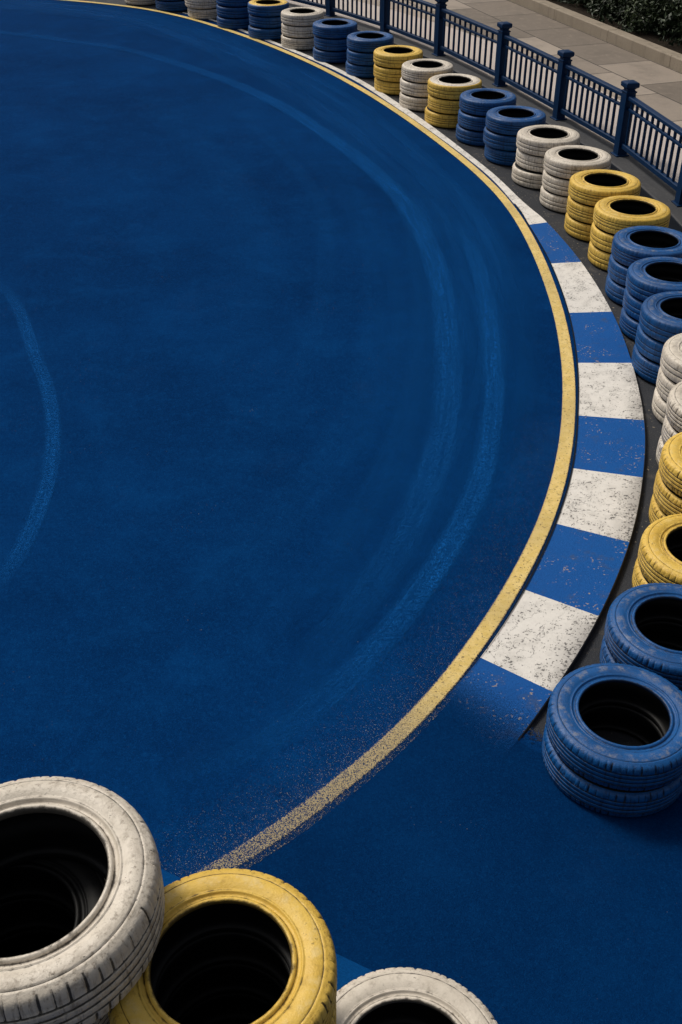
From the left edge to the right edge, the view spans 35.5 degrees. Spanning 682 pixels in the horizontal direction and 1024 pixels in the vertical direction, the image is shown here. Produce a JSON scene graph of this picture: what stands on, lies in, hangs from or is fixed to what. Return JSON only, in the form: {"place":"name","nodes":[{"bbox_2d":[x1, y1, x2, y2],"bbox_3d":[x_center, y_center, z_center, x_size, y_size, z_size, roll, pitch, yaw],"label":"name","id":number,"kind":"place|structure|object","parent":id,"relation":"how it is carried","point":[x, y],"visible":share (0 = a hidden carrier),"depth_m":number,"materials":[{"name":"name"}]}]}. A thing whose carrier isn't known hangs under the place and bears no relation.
{"place":"outdoors","nodes":[
{"label":"outdoors","id":0,"kind":"place"},
{"bbox_2d":[0,929,65,957],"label":"tyre","id":1,"kind":"object","parent":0,"point":[23,942],"visible":0.15,"depth_m":3.35,"materials":[{"name":"black rubber"}]},
{"bbox_2d":[0,897,109,1023],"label":"tyre","id":2,"kind":"object","parent":1,"relation":"on","point":[21,914],"visible":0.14,"depth_m":3.24,"materials":[{"name":"black rubber"}]},
{"bbox_2d":[0,858,105,929],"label":"tyre","id":3,"kind":"object","parent":2,"relation":"on","point":[75,888],"visible":0.22,"depth_m":3.08,"materials":[{"name":"black rubber"}]},
{"bbox_2d":[0,776,164,1023],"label":"tyre","id":4,"kind":"object","parent":3,"relation":"on","point":[91,967],"visible":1,"depth_m":2.74,"materials":[{"name":"white rubber"}]},
{"bbox_2d":[0,0,577,877],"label":"race track","id":5,"kind":"structure","parent":0,"point":[218,294],"depth_m":6.66,"materials":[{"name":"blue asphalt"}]},
{"bbox_2d":[12,305,58,548],"bbox_3d":[-2.175,-0.801,6.996,0.638,0.001,4.732,-9,37,-12],"label":"scuff mark","id":6,"kind":"object","parent":5,"relation":"on","point":[51,462],"visible":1,"depth_m":6.51,"materials":[{"name":"paint"}]},
{"bbox_2d":[181,63,458,513],"bbox_3d":[-1.928,-3.502,10.747,4.316,0.001,15.666,-13,38,-17],"label":"scuff mark","id":7,"kind":"object","parent":5,"relation":"on","point":[438,256],"visible":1,"depth_m":8.45,"materials":[{"name":"paint"}]},
{"bbox_2d":[66,0,575,873],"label":"track line","id":8,"kind":"object","parent":5,"relation":"on","point":[506,596],"visible":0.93,"depth_m":5.72,"materials":[{"name":"yellow paint"}]},
{"bbox_2d":[162,397,572,873],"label":"paint flecks","id":9,"kind":"object","parent":5,"relation":"on","point":[348,753],"visible":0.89,"depth_m":4.40,"materials":[{"name":"paint"}]},
{"bbox_2d":[184,13,645,739],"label":"kerb","id":10,"kind":"structure","parent":5,"relation":"on","point":[522,667],"depth_m":5.81,"materials":[{"name":"white paint"}]},
{"bbox_2d":[353,252,502,667],"bbox_3d":[0.496,-0.770,6.952,1.305,0.001,7.392,9,37,12],"label":"scuff mark","id":11,"kind":"object","parent":5,"relation":"on","point":[478,473],"visible":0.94,"depth_m":6.22,"materials":[{"name":"paint"}]},
{"bbox_2d":[428,203,578,713],"bbox_3d":[1.287,-0.942,7.178,0.624,0.001,6.492,6,36,9],"label":"track joint","id":12,"kind":"object","parent":5,"relation":"on","point":[573,457],"visible":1,"depth_m":6.26,"materials":[{"name":"black"}]},
{"bbox_2d":[80,0,681,745],"bbox_3d":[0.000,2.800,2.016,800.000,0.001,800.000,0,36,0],"label":"ground","id":13,"kind":"structure","parent":0,"point":[654,424],"depth_m":6.91,"materials":[{"name":"grey asphalt"}]},
{"bbox_2d":[125,0,155,4],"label":"tyre","id":14,"kind":"object","parent":13,"relation":"on","point":[141,2],"visible":0.83,"depth_m":17.28,"materials":[{"name":"white rubber"}]},
{"bbox_2d":[155,0,187,11],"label":"tyre","id":15,"kind":"object","parent":13,"relation":"on","point":[174,6],"visible":0.79,"depth_m":16.86,"materials":[{"name":"blue rubber"}]},
{"bbox_2d":[188,7,216,19],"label":"tyre","id":16,"kind":"object","parent":13,"relation":"on","point":[204,14],"visible":0.5,"depth_m":16.37,"materials":[{"name":"white rubber"}]},
{"bbox_2d":[185,0,216,8],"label":"tyre","id":17,"kind":"object","parent":16,"relation":"on","point":[202,4],"visible":0.8,"depth_m":16.27,"materials":[{"name":"white rubber"}]},
{"bbox_2d":[217,15,249,29],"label":"tyre","id":18,"kind":"object","parent":13,"relation":"on","point":[233,23],"visible":0.56,"depth_m":15.80,"materials":[{"name":"blue rubber"}]},
{"bbox_2d":[216,4,248,17],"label":"tyre","id":19,"kind":"object","parent":18,"relation":"on","point":[231,12],"visible":0.58,"depth_m":15.72,"materials":[{"name":"blue rubber"}]},
{"bbox_2d":[216,0,250,6],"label":"tyre","id":20,"kind":"object","parent":19,"relation":"on","point":[234,3],"visible":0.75,"depth_m":15.65,"materials":[{"name":"blue rubber"}]},
{"bbox_2d":[248,25,281,39],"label":"tyre","id":21,"kind":"object","parent":13,"relation":"on","point":[265,33],"visible":0.62,"depth_m":15.24,"materials":[{"name":"blue rubber"}]},
{"bbox_2d":[249,14,281,27],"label":"tyre","id":22,"kind":"object","parent":21,"relation":"on","point":[265,22],"visible":0.55,"depth_m":15.16,"materials":[{"name":"blue rubber"}]},
{"bbox_2d":[247,0,288,16],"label":"tyre","id":23,"kind":"object","parent":22,"relation":"on","point":[267,8],"visible":0.94,"depth_m":15.09,"materials":[{"name":"rubber"}]},
{"bbox_2d":[281,34,313,49],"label":"tyre","id":24,"kind":"object","parent":13,"relation":"on","point":[297,43],"visible":0.51,"depth_m":14.74,"materials":[{"name":"white rubber"}]},
{"bbox_2d":[281,23,313,37],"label":"tyre","id":25,"kind":"object","parent":24,"relation":"on","point":[297,31],"visible":0.5,"depth_m":14.66,"materials":[{"name":"white rubber"}]},
{"bbox_2d":[281,7,323,25],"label":"tyre","id":26,"kind":"object","parent":25,"relation":"on","point":[301,16],"visible":0.9,"depth_m":14.59,"materials":[{"name":"white rubber"}]},
{"bbox_2d":[313,46,346,62],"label":"tyre","id":27,"kind":"object","parent":13,"relation":"on","point":[320,55],"visible":0.54,"depth_m":14.13,"materials":[{"name":"blue rubber"}]},
{"bbox_2d":[314,35,346,50],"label":"tyre","id":28,"kind":"object","parent":27,"relation":"on","point":[329,44],"visible":0.47,"depth_m":14.03,"materials":[{"name":"blue rubber"}]},
{"bbox_2d":[313,18,356,38],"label":"tyre","id":29,"kind":"object","parent":28,"relation":"on","point":[334,28],"visible":0.94,"depth_m":13.98,"materials":[{"name":"blue rubber"}]},
{"bbox_2d":[346,61,374,77],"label":"tyre","id":30,"kind":"object","parent":13,"relation":"on","point":[360,71],"visible":0.43,"depth_m":13.51,"materials":[{"name":"blue rubber"}]},
{"bbox_2d":[347,48,374,65],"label":"tyre","id":31,"kind":"object","parent":30,"relation":"on","point":[360,58],"visible":0.41,"depth_m":13.40,"materials":[{"name":"blue rubber"}]},
{"bbox_2d":[347,31,393,52],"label":"tyre","id":32,"kind":"object","parent":31,"relation":"on","point":[366,41],"visible":0.87,"depth_m":13.36,"materials":[{"name":"blue rubber"}]},
{"bbox_2d":[374,77,400,94],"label":"tyre","id":33,"kind":"object","parent":13,"relation":"on","point":[388,87],"visible":0.31,"depth_m":12.86,"materials":[{"name":"yellow rubber"}]},
{"bbox_2d":[374,64,401,81],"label":"tyre","id":34,"kind":"object","parent":33,"relation":"on","point":[387,74],"visible":0.44,"depth_m":12.75,"materials":[{"name":"yellow rubber"}]},
{"bbox_2d":[373,45,422,67],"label":"tyre","id":35,"kind":"object","parent":34,"relation":"on","point":[393,56],"visible":0.88,"depth_m":12.72,"materials":[{"name":"yellow rubber"}]},
{"bbox_2d":[399,92,427,110],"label":"tyre","id":36,"kind":"object","parent":13,"relation":"on","point":[414,103],"visible":0.45,"depth_m":12.28,"materials":[{"name":"white rubber"}]},
{"bbox_2d":[400,77,428,96],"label":"tyre","id":37,"kind":"object","parent":36,"relation":"on","point":[411,88],"visible":0.32,"depth_m":12.21,"materials":[{"name":"white rubber"}]},
{"bbox_2d":[401,59,452,82],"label":"tyre","id":38,"kind":"object","parent":37,"relation":"on","point":[420,70],"visible":0.84,"depth_m":12.17,"materials":[{"name":"white rubber"}]},
{"bbox_2d":[425,106,457,127],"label":"tyre","id":39,"kind":"object","parent":13,"relation":"on","point":[437,119],"visible":0.4,"depth_m":11.74,"materials":[{"name":"yellow rubber"}]},
{"bbox_2d":[428,94,459,113],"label":"tyre","id":40,"kind":"object","parent":39,"relation":"on","point":[444,106],"visible":0.34,"depth_m":11.64,"materials":[{"name":"yellow rubber"}]},
{"bbox_2d":[427,73,481,99],"bbox_3d":[1.252,-4.694,11.761,0.596,0.154,0.596,4,36,5],"label":"tyre","id":41,"kind":"object","parent":40,"relation":"on","point":[452,86],"visible":0.84,"depth_m":11.61,"materials":[{"name":"rubber"}]},
{"bbox_2d":[456,123,484,145],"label":"tyre","id":42,"kind":"object","parent":13,"relation":"on","point":[468,136],"visible":0.36,"depth_m":11.23,"materials":[{"name":"blue rubber"}]},
{"bbox_2d":[458,109,485,130],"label":"tyre","id":43,"kind":"object","parent":42,"relation":"on","point":[471,121],"visible":0.35,"depth_m":11.14,"materials":[{"name":"blue rubber"}]},
{"bbox_2d":[459,88,516,115],"bbox_3d":[1.548,-4.325,11.248,0.596,0.154,0.596,22,41,27],"label":"tyre","id":44,"kind":"object","parent":43,"relation":"on","point":[481,101],"visible":0.88,"depth_m":11.11,"materials":[{"name":"blue rubber"}]},
{"bbox_2d":[289,0,681,231],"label":"fence","id":45,"kind":"object","parent":13,"relation":"on","point":[657,184],"visible":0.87,"depth_m":11.53,"materials":[{"name":"metal"},{"name":"blue paint"}]},
{"bbox_2d":[484,144,515,165],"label":"tyre","id":46,"kind":"object","parent":13,"relation":"on","point":[500,157],"visible":0.34,"depth_m":10.70,"materials":[{"name":"blue rubber"}]},
{"bbox_2d":[483,126,516,150],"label":"tyre","id":47,"kind":"object","parent":46,"relation":"on","point":[495,140],"visible":0.4,"depth_m":10.60,"materials":[{"name":"blue rubber"}]},
{"bbox_2d":[485,105,545,135],"bbox_3d":[1.752,-3.931,10.701,0.596,0.154,0.596,15,38,20],"label":"tyre","id":48,"kind":"object","parent":47,"relation":"on","point":[511,120],"visible":0.84,"depth_m":10.56,"materials":[{"name":"blue rubber"}]},
{"bbox_2d":[512,162,542,188],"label":"tyre","id":49,"kind":"object","parent":13,"relation":"on","point":[521,176],"visible":0.34,"depth_m":10.15,"materials":[{"name":"white rubber"}]},
{"bbox_2d":[516,148,543,172],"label":"tyre","id":50,"kind":"object","parent":49,"relation":"on","point":[529,162],"visible":0.25,"depth_m":10.07,"materials":[{"name":"white rubber"}]},
{"bbox_2d":[516,125,579,156],"bbox_3d":[1.971,-3.536,10.153,0.596,0.154,0.596,3,36,4],"label":"tyre","id":51,"kind":"object","parent":50,"relation":"on","point":[538,140],"visible":0.84,"depth_m":10.03,"materials":[{"name":"white rubber"}]},
{"bbox_2d":[540,186,567,212],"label":"tyre","id":52,"kind":"object","parent":13,"relation":"on","point":[553,201],"visible":0.23,"depth_m":9.64,"materials":[{"name":"white rubber"}]},
{"bbox_2d":[542,170,569,195],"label":"tyre","id":53,"kind":"object","parent":52,"relation":"on","point":[555,184],"visible":0.27,"depth_m":9.55,"materials":[{"name":"white rubber"}]},
{"bbox_2d":[543,145,611,178],"bbox_3d":[2.132,-3.157,9.627,0.596,0.154,0.596,19,40,24],"label":"tyre","id":54,"kind":"object","parent":53,"relation":"on","point":[567,161],"visible":0.85,"depth_m":9.51,"materials":[{"name":"white rubber"}]},
{"bbox_2d":[564,212,591,241],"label":"tyre","id":55,"kind":"object","parent":13,"relation":"on","point":[573,227],"visible":0.22,"depth_m":9.09,"materials":[{"name":"yellow rubber"}]},
{"bbox_2d":[566,196,594,223],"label":"tyre","id":56,"kind":"object","parent":55,"relation":"on","point":[579,211],"visible":0.25,"depth_m":9.00,"materials":[{"name":"yellow rubber"}]},
{"bbox_2d":[568,169,640,205],"bbox_3d":[2.240,-2.756,9.069,0.596,0.154,0.596,-22,41,-28],"label":"tyre","id":57,"kind":"object","parent":56,"relation":"on","point":[593,187],"visible":0.83,"depth_m":8.97,"materials":[{"name":"yellow rubber"}]},
{"bbox_2d":[509,0,681,72],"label":"stone edging","id":58,"kind":"object","parent":13,"relation":"on","point":[659,54],"visible":0.7,"depth_m":14.68,"materials":[{"name":"beige stone"}]},
{"bbox_2d":[588,241,610,270],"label":"tyre","id":59,"kind":"object","parent":13,"relation":"on","point":[598,257],"visible":0.19,"depth_m":8.59,"materials":[{"name":"yellow rubber"}]},
{"bbox_2d":[590,222,614,252],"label":"tyre","id":60,"kind":"object","parent":59,"relation":"on","point":[601,239],"visible":0.23,"depth_m":8.49,"materials":[{"name":"yellow rubber"}]},
{"bbox_2d":[593,195,670,233],"bbox_3d":[2.325,-2.372,8.536,0.596,0.154,0.596,19,40,25],"label":"tyre","id":61,"kind":"object","parent":60,"relation":"on","point":[613,214],"visible":0.9,"depth_m":8.45,"materials":[{"name":"yellow rubber"}]},
{"bbox_2d":[518,730,681,799],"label":"paint overspray","id":62,"kind":"object","parent":13,"relation":"on","point":[536,746],"visible":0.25,"depth_m":4.53,"materials":[{"name":"blue paint"}]},
{"bbox_2d":[605,274,625,305],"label":"tyre","id":63,"kind":"object","parent":13,"relation":"on","point":[614,291],"visible":0.18,"depth_m":8.05,"materials":[{"name":"blue rubber"}]},
{"bbox_2d":[608,254,628,285],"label":"tyre","id":64,"kind":"object","parent":63,"relation":"on","point":[617,271],"visible":0.22,"depth_m":7.97,"materials":[{"name":"blue rubber"}]},
{"bbox_2d":[611,226,681,266],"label":"tyre","id":65,"kind":"object","parent":64,"relation":"on","point":[631,245],"visible":0.84,"depth_m":7.97,"materials":[{"name":"blue rubber"}]},
{"bbox_2d":[619,307,638,340],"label":"tyre","id":66,"kind":"object","parent":13,"relation":"on","point":[628,324],"visible":0.14,"depth_m":7.58,"materials":[{"name":"blue rubber"}]},
{"bbox_2d":[623,280,674,320],"bbox_3d":[2.313,-1.499,7.586,0.596,0.154,0.596,-8,37,-11],"label":"tyre","id":67,"kind":"object","parent":66,"relation":"on","point":[632,304],"visible":0.3,"depth_m":7.49,"materials":[{"name":"blue rubber"}]},
{"bbox_2d":[625,256,681,300],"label":"tyre","id":68,"kind":"object","parent":67,"relation":"on","point":[645,277],"visible":0.82,"depth_m":7.48,"materials":[{"name":"blue rubber"}]},
{"bbox_2d":[600,620,681,662],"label":"tyre","id":69,"kind":"object","parent":13,"relation":"on","point":[664,632],"visible":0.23,"depth_m":5.01,"materials":[{"name":"blue rubber"}]},
{"bbox_2d":[604,583,681,690],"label":"tyre","id":70,"kind":"object","parent":69,"relation":"on","point":[627,641],"visible":0.95,"depth_m":4.71,"materials":[{"name":"blue rubber"}]},
{"bbox_2d":[631,345,659,383],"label":"tyre","id":71,"kind":"object","parent":13,"relation":"on","point":[646,368],"visible":0.41,"depth_m":7.07,"materials":[{"name":"blue rubber"}]},
{"bbox_2d":[635,316,681,362],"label":"tyre","id":72,"kind":"object","parent":71,"relation":"on","point":[649,347],"visible":0.38,"depth_m":6.98,"materials":[{"name":"blue rubber"}]},
{"bbox_2d":[639,291,681,342],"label":"tyre","id":73,"kind":"object","parent":72,"relation":"on","point":[659,320],"visible":0.94,"depth_m":6.94,"materials":[{"name":"blue rubber"}]},
{"bbox_2d":[632,548,681,586],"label":"tyre","id":74,"kind":"object","parent":13,"relation":"on","point":[638,578],"visible":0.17,"depth_m":5.28,"materials":[{"name":"yellow rubber"}]},
{"bbox_2d":[638,514,681,584],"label":"tyre","id":75,"kind":"object","parent":74,"relation":"on","point":[660,540],"visible":0.84,"depth_m":5.15,"materials":[{"name":"yellow rubber"}]},
{"bbox_2d":[649,494,666,523],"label":"tyre","id":76,"kind":"object","parent":13,"relation":"on","point":[656,512],"visible":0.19,"depth_m":5.71,"materials":[{"name":"yellow rubber"}]},
{"bbox_2d":[653,469,681,515],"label":"tyre","id":77,"kind":"object","parent":76,"relation":"on","point":[668,500],"visible":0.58,"depth_m":5.56,"materials":[{"name":"yellow rubber"}]},
{"bbox_2d":[659,432,681,495],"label":"tyre","id":78,"kind":"object","parent":77,"relation":"on","point":[670,466],"visible":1,"depth_m":5.51,"materials":[{"name":"yellow rubber"}]},
{"bbox_2d":[652,388,666,423],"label":"tyre","id":79,"kind":"object","parent":13,"relation":"on","point":[659,402],"visible":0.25,"depth_m":6.64,"materials":[{"name":"white rubber"}]},
{"bbox_2d":[656,366,676,401],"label":"tyre","id":80,"kind":"object","parent":79,"relation":"on","point":[665,384],"visible":0.31,"depth_m":6.55,"materials":[{"name":"white rubber"}]},
{"bbox_2d":[660,333,681,383],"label":"tyre","id":81,"kind":"object","parent":80,"relation":"on","point":[671,361],"visible":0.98,"depth_m":6.46,"materials":[{"name":"white rubber"}]},
{"bbox_2d":[656,436,663,465],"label":"tyre","id":82,"kind":"object","parent":13,"relation":"on","point":[659,448],"visible":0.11,"depth_m":6.22,"materials":[{"name":"white rubber"}]},
{"bbox_2d":[661,415,679,443],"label":"tyre","id":83,"kind":"object","parent":82,"relation":"on","point":[669,431],"visible":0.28,"depth_m":6.09,"materials":[{"name":"white rubber"}]},
{"bbox_2d":[665,381,681,431],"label":"tyre","id":84,"kind":"object","parent":83,"relation":"on","point":[673,411],"visible":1,"depth_m":6.00,"materials":[{"name":"white rubber"}]},
{"bbox_2d":[235,661,681,1023],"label":"run off","id":85,"kind":"object","parent":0,"point":[463,839],"visible":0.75,"depth_m":3.99,"materials":[{"name":"paint"}]},
{"bbox_2d":[161,869,372,990],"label":"kerb","id":86,"kind":"structure","parent":85,"relation":"on","point":[348,970],"depth_m":3.67,"materials":[{"name":"blue paint"}]},
{"bbox_2d":[542,704,681,816],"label":"tyre","id":87,"kind":"object","parent":85,"relation":"on","point":[569,782],"visible":0.52,"depth_m":4.24,"materials":[{"name":"blue rubber"}]},
{"bbox_2d":[546,663,681,790],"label":"tyre","id":88,"kind":"object","parent":87,"relation":"on","point":[580,747],"visible":1,"depth_m":4.23,"materials":[{"name":"blue rubber"}]},
{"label":"tyre","id":89,"kind":"object","parent":85,"relation":"on","visible":0},
{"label":"tyre","id":90,"kind":"object","parent":89,"relation":"on","visible":0},
{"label":"tyre","id":91,"kind":"object","parent":90,"relation":"on","visible":0},
{"bbox_2d":[156,931,335,1023],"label":"tyre","id":92,"kind":"object","parent":91,"relation":"on","point":[186,961],"visible":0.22,"depth_m":3.13,"materials":[{"name":"black rubber"}]},
{"bbox_2d":[108,868,336,1023],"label":"tyre","id":93,"kind":"object","parent":92,"relation":"on","point":[286,921],"visible":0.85,"depth_m":2.95,"materials":[{"name":"yellow rubber"}]},
{"bbox_2d":[289,0,681,156],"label":"pavement","id":94,"kind":"structure","parent":0,"point":[659,89],"depth_m":14.34,"materials":[{"name":"stone"}]},
{"bbox_2d":[286,0,681,182],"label":"paving strip","id":95,"kind":"object","parent":94,"relation":"on","point":[532,81],"visible":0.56,"depth_m":13.16,"materials":[{"name":"grey concrete"}]},
{"bbox_2d":[547,0,681,53],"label":"planting bed","id":96,"kind":"object","parent":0,"point":[582,10],"depth_m":15.07,"materials":[{"name":"green plant"}]},
{"bbox_2d":[559,0,619,14],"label":"shrub","id":97,"kind":"object","parent":96,"relation":"on","point":[589,4],"visible":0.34,"depth_m":15.78,"materials":[{"name":"green plant"}]},
{"bbox_2d":[591,0,679,34],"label":"shrub","id":98,"kind":"object","parent":96,"relation":"on","point":[637,12],"visible":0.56,"depth_m":14.74,"materials":[{"name":"green plant"}]},
{"bbox_2d":[646,0,681,45],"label":"shrub","id":99,"kind":"object","parent":96,"relation":"on","point":[677,13],"visible":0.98,"depth_m":14.18,"materials":[{"name":"green plant"}]},
{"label":"tyre","id":100,"kind":"object","parent":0,"visible":0},
{"bbox_2d":[336,967,497,1023],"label":"tyre","id":101,"kind":"object","parent":100,"relation":"on","point":[402,995],"visible":0.87,"depth_m":3.27,"materials":[{"name":"white rubber"}]}
]}

